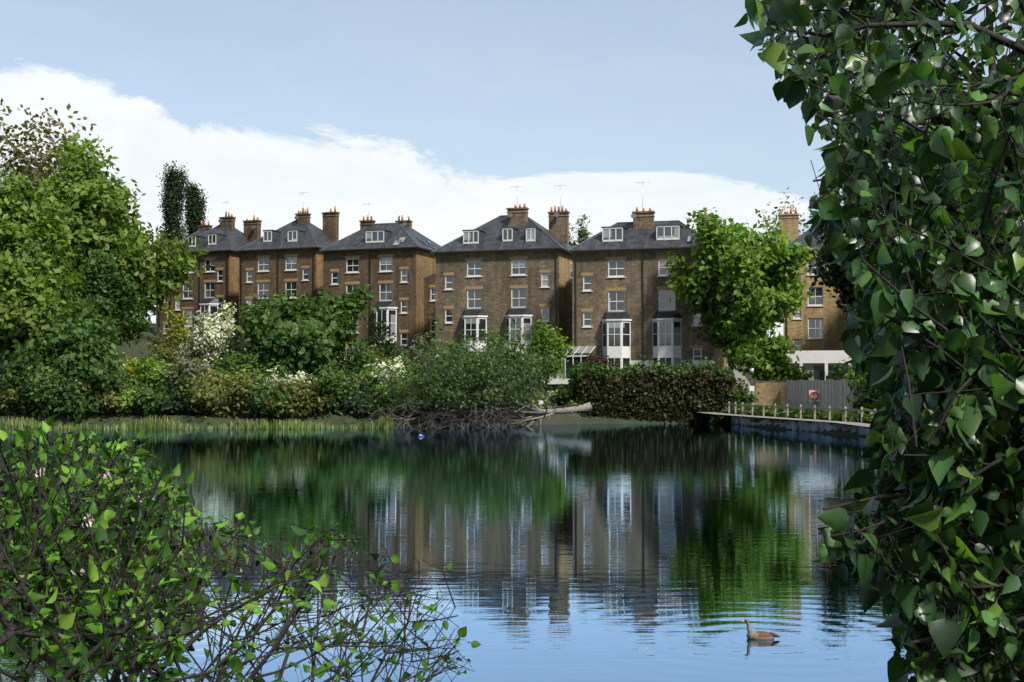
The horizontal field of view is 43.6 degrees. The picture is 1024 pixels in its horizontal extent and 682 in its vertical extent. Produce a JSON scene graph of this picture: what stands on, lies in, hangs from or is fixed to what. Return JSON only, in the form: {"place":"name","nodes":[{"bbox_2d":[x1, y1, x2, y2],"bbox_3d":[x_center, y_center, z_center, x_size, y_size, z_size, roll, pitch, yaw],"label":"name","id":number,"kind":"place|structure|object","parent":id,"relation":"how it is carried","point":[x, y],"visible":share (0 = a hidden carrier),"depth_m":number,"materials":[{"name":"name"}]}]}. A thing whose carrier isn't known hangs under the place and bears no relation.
{"place":"outdoors","nodes":[
{"label":"outdoors","id":0,"kind":"place"},
{"bbox_2d":[0,323,866,436],"bbox_3d":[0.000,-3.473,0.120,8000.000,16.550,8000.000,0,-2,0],"label":"ground","id":1,"kind":"structure","parent":0,"point":[136,351],"depth_m":97.41,"materials":[{"name":"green plant"}]},
{"bbox_2d":[0,381,29,416],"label":"waterline shrub","id":2,"kind":"object","parent":1,"relation":"on","point":[6,410],"visible":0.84,"depth_m":95.70,"materials":[{"name":"green plant"}]},
{"bbox_2d":[0,346,43,414],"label":"bush","id":3,"kind":"object","parent":1,"relation":"on","point":[2,371],"visible":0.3,"depth_m":96.12,"materials":[{"name":"green plant"}]},
{"bbox_2d":[0,145,78,256],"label":"tree","id":4,"kind":"object","parent":1,"relation":"on","point":[18,198],"visible":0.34,"depth_m":116.87,"materials":[{"name":"green plant"}]},
{"bbox_2d":[0,362,81,419],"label":"waterline shrub","id":5,"kind":"object","parent":1,"relation":"on","point":[47,390],"visible":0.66,"depth_m":94.96,"materials":[{"name":"green plant"}]},
{"bbox_2d":[0,200,103,377],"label":"fresh tree","id":6,"kind":"object","parent":1,"relation":"on","point":[36,284],"visible":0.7,"depth_m":101.39,"materials":[{"name":"green plant"}]},
{"bbox_2d":[0,98,115,191],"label":"tree","id":7,"kind":"object","parent":1,"relation":"on","point":[28,168],"visible":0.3,"depth_m":151.47,"materials":[{"name":"green plant"}]},
{"bbox_2d":[32,372,88,416],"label":"waterline shrub","id":8,"kind":"object","parent":1,"relation":"on","point":[70,395],"visible":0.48,"depth_m":94.86,"materials":[{"name":"green plant"}]},
{"bbox_2d":[3,298,136,422],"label":"bush","id":9,"kind":"object","parent":1,"relation":"on","point":[83,343],"visible":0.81,"depth_m":96.76,"materials":[{"name":"green plant"}]},
{"bbox_2d":[81,369,127,418],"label":"waterline shrub","id":10,"kind":"object","parent":1,"relation":"on","point":[108,400],"visible":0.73,"depth_m":95.48,"materials":[{"name":"green plant"}]},
{"bbox_2d":[61,248,155,346],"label":"tree","id":11,"kind":"object","parent":1,"relation":"on","point":[110,299],"visible":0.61,"depth_m":117.80,"materials":[{"name":"green plant"}]},
{"bbox_2d":[34,131,211,327],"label":"olive tree","id":12,"kind":"object","parent":1,"relation":"on","point":[102,210],"visible":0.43,"depth_m":126.04,"materials":[{"name":"green plant"}]},
{"bbox_2d":[104,385,143,416],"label":"waterline shrub","id":13,"kind":"object","parent":1,"relation":"on","point":[130,407],"visible":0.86,"depth_m":95.81,"materials":[{"name":"green plant"}]},
{"bbox_2d":[122,365,134,387],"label":"garden plant","id":14,"kind":"object","parent":1,"relation":"on","point":[129,370],"visible":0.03,"depth_m":115.62,"materials":[{"name":"yellow plant"}]},
{"bbox_2d":[121,355,138,363],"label":"garden plant","id":15,"kind":"object","parent":1,"relation":"on","point":[135,359],"visible":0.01,"depth_m":124.80,"materials":[{"name":"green plant"}]},
{"bbox_2d":[122,359,141,384],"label":"garden plant","id":16,"kind":"object","parent":1,"relation":"on","point":[136,377],"visible":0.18,"depth_m":118.39,"materials":[{"name":"green plant"}]},
{"bbox_2d":[133,358,173,390],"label":"garden plant","id":17,"kind":"object","parent":1,"relation":"on","point":[153,374],"visible":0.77,"depth_m":110.43,"materials":[{"name":"green plant"}]},
{"bbox_2d":[133,380,176,417],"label":"waterline shrub","id":18,"kind":"object","parent":1,"relation":"on","point":[146,400],"visible":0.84,"depth_m":95.39,"materials":[{"name":"green plant"}]},
{"bbox_2d":[139,354,177,380],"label":"garden plant","id":19,"kind":"object","parent":1,"relation":"on","point":[152,356],"visible":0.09,"depth_m":113.14,"materials":[{"name":"green plant"}]},
{"bbox_2d":[139,324,199,371],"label":"olive shrub","id":20,"kind":"object","parent":1,"relation":"on","point":[160,350],"visible":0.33,"depth_m":117.87,"materials":[{"name":"green plant"}]},
{"bbox_2d":[154,304,192,348],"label":"yellow shrub","id":21,"kind":"object","parent":1,"relation":"on","point":[177,333],"visible":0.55,"depth_m":129.99,"materials":[{"name":"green plant"}]},
{"bbox_2d":[156,161,191,243],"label":"poplar","id":22,"kind":"object","parent":1,"relation":"on","point":[173,199],"visible":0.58,"depth_m":189.94,"materials":[{"name":"green plant"}]},
{"bbox_2d":[152,375,204,415],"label":"waterline shrub","id":23,"kind":"object","parent":1,"relation":"on","point":[181,407],"visible":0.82,"depth_m":96.47,"materials":[{"name":"green plant"}]},
{"bbox_2d":[156,220,212,338],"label":"house","id":24,"kind":"structure","parent":1,"relation":"on","point":[161,318],"depth_m":177.53,"materials":[{"name":"brick"}]},
{"bbox_2d":[156,354,214,387],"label":"garden plant","id":25,"kind":"object","parent":1,"relation":"on","point":[189,368],"visible":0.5,"depth_m":110.98,"materials":[{"name":"green plant"}]},
{"bbox_2d":[180,179,210,239],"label":"poplar","id":26,"kind":"object","parent":1,"relation":"on","point":[195,203],"visible":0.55,"depth_m":191.95,"materials":[{"name":"green plant"}]},
{"bbox_2d":[182,375,208,388],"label":"garden plant","id":27,"kind":"object","parent":1,"relation":"on","point":[197,380],"visible":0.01,"depth_m":101.84,"materials":[{"name":"green plant"}]},
{"bbox_2d":[166,300,237,373],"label":"flowering bush","id":28,"kind":"object","parent":1,"relation":"on","point":[212,333],"visible":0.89,"depth_m":119.74,"materials":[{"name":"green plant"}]},
{"bbox_2d":[188,353,217,381],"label":"garden plant","id":29,"kind":"object","parent":1,"relation":"on","point":[211,366],"visible":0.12,"depth_m":119.85,"materials":[{"name":"green plant"}]},
{"bbox_2d":[175,369,236,415],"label":"waterline shrub","id":30,"kind":"object","parent":1,"relation":"on","point":[212,383],"visible":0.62,"depth_m":96.39,"materials":[{"name":"green plant"}]},
{"bbox_2d":[164,201,261,354],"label":"house","id":31,"kind":"structure","parent":1,"relation":"on","point":[219,279],"depth_m":161.24,"materials":[{"name":"brick"}]},
{"bbox_2d":[199,368,240,384],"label":"garden plant","id":32,"kind":"object","parent":1,"relation":"on","point":[216,373],"visible":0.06,"depth_m":103.06,"materials":[{"name":"green plant"}]},
{"bbox_2d":[191,369,263,419],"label":"waterline shrub","id":33,"kind":"object","parent":1,"relation":"on","point":[230,408],"visible":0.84,"depth_m":96.13,"materials":[{"name":"green plant"}]},
{"bbox_2d":[211,352,246,369],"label":"garden plant","id":34,"kind":"object","parent":1,"relation":"on","point":[232,359],"visible":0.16,"depth_m":120.11,"materials":[{"name":"green plant"}]},
{"bbox_2d":[219,346,254,365],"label":"garden plant","id":35,"kind":"object","parent":1,"relation":"on","point":[224,357],"visible":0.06,"depth_m":123.97,"materials":[{"name":"green plant"}]},
{"bbox_2d":[219,335,257,357],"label":"dark shrub","id":36,"kind":"object","parent":1,"relation":"on","point":[231,344],"visible":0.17,"depth_m":125.37,"materials":[{"name":"green plant"}]},
{"bbox_2d":[0,413,480,681],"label":"apple shrub","id":37,"kind":"object","parent":1,"relation":"on","point":[132,658],"visible":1,"depth_m":2.36,"materials":[{"name":"green plant"}]},
{"bbox_2d":[35,468,145,574],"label":"apple blossoms","id":38,"kind":"object","parent":37,"relation":"on","point":[90,523],"visible":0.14,"depth_m":2.74,"materials":[{"name":"white plant"}]},
{"bbox_2d":[216,358,269,384],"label":"garden plant","id":39,"kind":"object","parent":1,"relation":"on","point":[225,367],"visible":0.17,"depth_m":106.92,"materials":[{"name":"green plant"}]},
{"bbox_2d":[20,464,471,681],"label":"bush","id":40,"kind":"object","parent":1,"relation":"on","point":[341,637],"visible":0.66,"depth_m":3.41,"materials":[{"name":"green plant"}]},
{"bbox_2d":[233,342,267,363],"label":"garden plant","id":41,"kind":"object","parent":1,"relation":"on","point":[243,353],"visible":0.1,"depth_m":123.75,"materials":[{"name":"green plant"}]},
{"bbox_2d":[234,354,271,383],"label":"garden plant","id":42,"kind":"object","parent":1,"relation":"on","point":[240,360],"visible":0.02,"depth_m":119.23,"materials":[{"name":"green plant"}]},
{"bbox_2d":[222,355,293,386],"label":"garden plant","id":43,"kind":"object","parent":1,"relation":"on","point":[256,367],"visible":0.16,"depth_m":107.07,"materials":[{"name":"green plant"}]},
{"bbox_2d":[227,373,293,420],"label":"waterline shrub","id":44,"kind":"object","parent":1,"relation":"on","point":[260,412],"visible":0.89,"depth_m":95.85,"materials":[{"name":"green plant"}]},
{"bbox_2d":[252,364,316,393],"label":"garden plant","id":45,"kind":"object","parent":1,"relation":"on","point":[286,378],"visible":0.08,"depth_m":103.17,"materials":[{"name":"white plant"}]},
{"bbox_2d":[233,206,339,346],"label":"house","id":46,"kind":"structure","parent":1,"relation":"on","point":[281,260],"depth_m":152.93,"materials":[{"name":"brick"}]},
{"bbox_2d":[256,373,332,421],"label":"waterline shrub","id":47,"kind":"object","parent":1,"relation":"on","point":[300,401],"visible":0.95,"depth_m":97.01,"materials":[{"name":"green plant"}]},
{"bbox_2d":[228,283,384,382],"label":"spreading tree","id":48,"kind":"object","parent":1,"relation":"on","point":[300,337],"visible":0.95,"depth_m":110.28,"materials":[{"name":"green plant"}]},
{"bbox_2d":[297,360,376,419],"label":"waterline shrub","id":49,"kind":"object","parent":1,"relation":"on","point":[330,382],"visible":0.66,"depth_m":97.88,"materials":[{"name":"green plant"}]},
{"bbox_2d":[331,384,379,419],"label":"waterline shrub","id":50,"kind":"object","parent":1,"relation":"on","point":[362,412],"visible":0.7,"depth_m":97.67,"materials":[{"name":"green plant"}]},
{"bbox_2d":[331,339,383,387],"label":"shrub","id":51,"kind":"object","parent":1,"relation":"on","point":[359,360],"visible":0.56,"depth_m":117.59,"materials":[{"name":"green plant"}]},
{"bbox_2d":[350,372,370,391],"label":"garden plant","id":52,"kind":"object","parent":1,"relation":"on","point":[362,384],"visible":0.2,"depth_m":112.19,"materials":[{"name":"green plant"}]},
{"bbox_2d":[368,373,380,396],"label":"garden plant","id":53,"kind":"object","parent":1,"relation":"on","point":[374,382],"visible":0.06,"depth_m":102.53,"materials":[{"name":"green plant"}]},
{"bbox_2d":[317,215,440,365],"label":"house","id":54,"kind":"structure","parent":1,"relation":"on","point":[395,263],"depth_m":143.12,"materials":[{"name":"brick"}]},
{"bbox_2d":[366,343,391,362],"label":"garden plant","id":55,"kind":"object","parent":1,"relation":"on","point":[377,353],"visible":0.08,"depth_m":124.12,"materials":[{"name":"green plant"}]},
{"bbox_2d":[361,312,400,363],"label":"dark shrub","id":56,"kind":"object","parent":1,"relation":"on","point":[382,339],"visible":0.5,"depth_m":126.41,"materials":[{"name":"green plant"}]},
{"bbox_2d":[360,366,410,387],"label":"garden plant","id":57,"kind":"object","parent":1,"relation":"on","point":[368,374],"visible":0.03,"depth_m":110.18,"materials":[{"name":"green plant"}]},
{"bbox_2d":[367,361,406,387],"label":"white shrub","id":58,"kind":"object","parent":1,"relation":"on","point":[382,373],"visible":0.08,"depth_m":101.66,"materials":[{"name":"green plant"}]},
{"bbox_2d":[359,375,416,416],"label":"waterline shrub","id":59,"kind":"object","parent":1,"relation":"on","point":[383,401],"visible":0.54,"depth_m":97.58,"materials":[{"name":"green plant"}]},
{"bbox_2d":[374,355,405,365],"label":"garden plant","id":60,"kind":"object","parent":1,"relation":"on","point":[397,358],"visible":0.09,"depth_m":122.99,"materials":[{"name":"white plant"}]},
{"bbox_2d":[363,360,425,384],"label":"garden plant","id":61,"kind":"object","parent":1,"relation":"on","point":[386,363],"visible":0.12,"depth_m":112.69,"materials":[{"name":"green plant"}]},
{"bbox_2d":[392,359,420,377],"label":"garden plant","id":62,"kind":"object","parent":1,"relation":"on","point":[407,360],"visible":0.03,"depth_m":114.85,"materials":[{"name":"green plant"}]},
{"bbox_2d":[399,385,433,417],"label":"waterline shrub","id":63,"kind":"object","parent":1,"relation":"on","point":[414,410],"visible":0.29,"depth_m":98.20,"materials":[{"name":"green plant"}]},
{"bbox_2d":[401,332,443,386],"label":"grey shrub","id":64,"kind":"object","parent":1,"relation":"on","point":[414,348],"visible":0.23,"depth_m":118.17,"materials":[{"name":"green plant"}]},
{"bbox_2d":[412,382,472,419],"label":"waterline shrub","id":65,"kind":"object","parent":1,"relation":"on","point":[443,407],"visible":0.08,"depth_m":98.10,"materials":[{"name":"green plant"}]},
{"bbox_2d":[435,345,467,371],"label":"bush","id":66,"kind":"object","parent":1,"relation":"on","point":[449,354],"visible":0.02,"depth_m":107.91,"materials":[{"name":"green plant"}]},
{"bbox_2d":[336,310,603,428],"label":"fallen tree","id":67,"kind":"object","parent":1,"relation":"on","point":[484,384],"visible":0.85,"depth_m":96.74,"materials":[{"name":"green plant"}]},
{"bbox_2d":[429,185,572,379],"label":"house","id":68,"kind":"structure","parent":1,"relation":"on","point":[515,262],"depth_m":129.36,"materials":[{"name":"brick"}]},
{"bbox_2d":[523,398,545,409],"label":"garden plant","id":69,"kind":"object","parent":1,"relation":"on","point":[538,406],"visible":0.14,"depth_m":104.53,"materials":[{"name":"green plant"}]},
{"bbox_2d":[530,395,555,408],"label":"garden plant","id":70,"kind":"object","parent":1,"relation":"on","point":[541,399],"visible":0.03,"depth_m":109.01,"materials":[{"name":"green plant"}]},
{"bbox_2d":[514,317,576,398],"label":"small tree","id":71,"kind":"object","parent":1,"relation":"on","point":[549,337],"visible":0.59,"depth_m":112.39,"materials":[{"name":"green plant"}]},
{"bbox_2d":[540,389,557,397],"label":"garden plant","id":72,"kind":"object","parent":1,"relation":"on","point":[548,393],"visible":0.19,"depth_m":114.03,"materials":[{"name":"green plant"}]},
{"bbox_2d":[550,395,565,406],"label":"garden plant","id":73,"kind":"object","parent":1,"relation":"on","point":[558,400],"visible":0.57,"depth_m":111.89,"materials":[{"name":"green plant"}]},
{"bbox_2d":[553,358,584,406],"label":"shrub","id":74,"kind":"object","parent":1,"relation":"on","point":[573,383],"visible":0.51,"depth_m":109.55,"materials":[{"name":"green plant"}]},
{"bbox_2d":[543,346,595,383],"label":"conservatory","id":75,"kind":"object","parent":1,"relation":"on","point":[581,352],"visible":0.27,"depth_m":119.07,"materials":[{"name":"white paint"}]},
{"bbox_2d":[563,398,580,407],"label":"garden plant","id":76,"kind":"object","parent":1,"relation":"on","point":[573,402],"visible":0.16,"depth_m":108.09,"materials":[{"name":"green plant"}]},
{"bbox_2d":[569,214,592,245],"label":"tree","id":77,"kind":"object","parent":1,"relation":"on","point":[583,235],"visible":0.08,"depth_m":160.16,"materials":[{"name":"green plant"}]},
{"bbox_2d":[585,353,617,370],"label":"red shrub","id":78,"kind":"object","parent":1,"relation":"on","point":[598,360],"visible":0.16,"depth_m":111.66,"materials":[{"name":"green plant"}]},
{"bbox_2d":[401,377,862,415],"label":"garden walls and fence","id":79,"kind":"structure","parent":1,"relation":"on","point":[834,393],"depth_m":102.78,"materials":[{"name":"grey wood"}]},
{"bbox_2d":[566,182,725,374],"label":"house","id":80,"kind":"structure","parent":1,"relation":"on","point":[624,310],"depth_m":120.35,"materials":[{"name":"brick"}]},
{"bbox_2d":[584,377,725,422],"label":"brick retaining wall","id":81,"kind":"structure","parent":1,"relation":"on","point":[661,404],"depth_m":107.90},
{"bbox_2d":[575,355,739,423],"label":"clipped hedge","id":82,"kind":"object","parent":1,"relation":"on","point":[605,390],"visible":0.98,"depth_m":107.39,"materials":[{"name":"green plant"}]},
{"bbox_2d":[674,360,693,371],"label":"shrub","id":83,"kind":"object","parent":1,"relation":"on","point":[682,363],"visible":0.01,"depth_m":111.98,"materials":[{"name":"green plant"}]},
{"bbox_2d":[664,207,819,380],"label":"bright tree","id":84,"kind":"object","parent":1,"relation":"on","point":[746,291],"visible":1,"depth_m":114.79,"materials":[{"name":"green plant"}]},
{"bbox_2d":[724,378,759,406],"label":"lane shrub","id":85,"kind":"object","parent":1,"relation":"on","point":[743,397],"visible":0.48,"depth_m":108.08,"materials":[{"name":"green plant"}]},
{"bbox_2d":[749,366,753,402],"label":"lamp post","id":86,"kind":"object","parent":1,"relation":"on","point":[751,368],"visible":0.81,"depth_m":106.15,"materials":[{"name":"black metal"}]},
{"bbox_2d":[755,187,811,237],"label":"bare tree","id":87,"kind":"object","parent":1,"relation":"on","point":[773,213],"visible":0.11,"depth_m":214.94,"materials":[{"name":"brown plant"}]},
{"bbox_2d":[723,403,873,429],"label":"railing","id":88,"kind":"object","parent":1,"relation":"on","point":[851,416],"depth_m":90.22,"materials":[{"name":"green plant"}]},
{"bbox_2d":[783,364,813,381],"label":"shrub","id":89,"kind":"object","parent":1,"relation":"on","point":[793,375],"visible":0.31,"depth_m":112.53,"materials":[{"name":"green plant"}]},
{"bbox_2d":[809,390,819,404],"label":"lifebuoy station","id":90,"kind":"object","parent":1,"relation":"on","point":[814,395],"visible":0.98,"depth_m":98.82,"materials":[{"name":"red plastic"}]},
{"bbox_2d":[783,340,851,380],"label":"building","id":91,"kind":"structure","parent":1,"relation":"on","point":[818,363],"depth_m":122.06,"materials":[{"name":"white paint"}]},
{"bbox_2d":[778,192,867,356],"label":"house","id":92,"kind":"structure","parent":1,"relation":"on","point":[819,320],"depth_m":136.72,"materials":[{"name":"brown brick"}]},
{"bbox_2d":[806,199,858,317],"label":"dark tree","id":93,"kind":"object","parent":1,"relation":"on","point":[841,282],"visible":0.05,"depth_m":128.09,"materials":[{"name":"green plant"}]},
{"bbox_2d":[821,360,862,380],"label":"bush","id":94,"kind":"object","parent":1,"relation":"on","point":[831,376],"visible":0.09,"depth_m":98.80,"materials":[{"name":"green plant"}]},
{"bbox_2d":[830,364,858,380],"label":"bush","id":95,"kind":"object","parent":1,"relation":"on","point":[831,371],"visible":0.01,"depth_m":99.96,"materials":[{"name":"green plant"}]},
{"bbox_2d":[839,357,869,410],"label":"bank plant","id":96,"kind":"object","parent":1,"relation":"on","point":[856,381],"visible":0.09,"depth_m":87.45,"materials":[{"name":"green plant"}]},
{"bbox_2d":[853,380,880,413],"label":"path shrub","id":97,"kind":"object","parent":1,"relation":"on","point":[866,397],"visible":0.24,"depth_m":83.75,"materials":[{"name":"green plant"}]},
{"bbox_2d":[0,423,914,681],"bbox_3d":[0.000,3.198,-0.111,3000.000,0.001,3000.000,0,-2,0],"label":"pond water","id":98,"kind":"structure","parent":0,"point":[626,552],"depth_m":26.59,"materials":[{"name":"blue liquid"}]},
{"bbox_2d":[0,414,394,429],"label":"reeds","id":99,"kind":"object","parent":98,"relation":"on","point":[146,424],"visible":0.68,"depth_m":94.30,"materials":[{"name":"green plant"}]},
{"bbox_2d":[742,619,779,639],"bbox_3d":[3.146,3.667,16.183,0.477,0.299,0.155,0,-2,8],"label":"goose","id":100,"kind":"object","parent":98,"relation":"in","point":[758,635],"visible":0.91,"depth_m":16.14,"materials":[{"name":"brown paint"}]},
{"bbox_2d":[731,412,871,434],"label":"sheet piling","id":101,"kind":"object","parent":98,"relation":"on","point":[813,426],"visible":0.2,"depth_m":88.67,"materials":[{"name":"metal"}]},
{"bbox_2d":[733,0,1023,681],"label":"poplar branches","id":102,"kind":"object","parent":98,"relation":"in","point":[929,533],"visible":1,"depth_m":3.61,"materials":[{"name":"green plant"}]},
{"bbox_2d":[0,0,1023,337],"label":"sky","id":103,"kind":"structure","parent":0,"point":[437,114],"materials":[{"name":"blue"}]},
{"bbox_2d":[726,358,754,404],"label":"lane","id":104,"kind":"structure","parent":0,"point":[738,374],"depth_m":129.55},
{"bbox_2d":[699,412,869,426],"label":"bank path","id":105,"kind":"structure","parent":0,"point":[857,424],"depth_m":84.22,"materials":[{"name":"beige concrete"}]},
{"bbox_2d":[722,402,876,421],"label":"railing","id":106,"kind":"object","parent":105,"relation":"on","point":[829,408],"visible":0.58,"depth_m":88.29,"materials":[{"name":"brown wood"}]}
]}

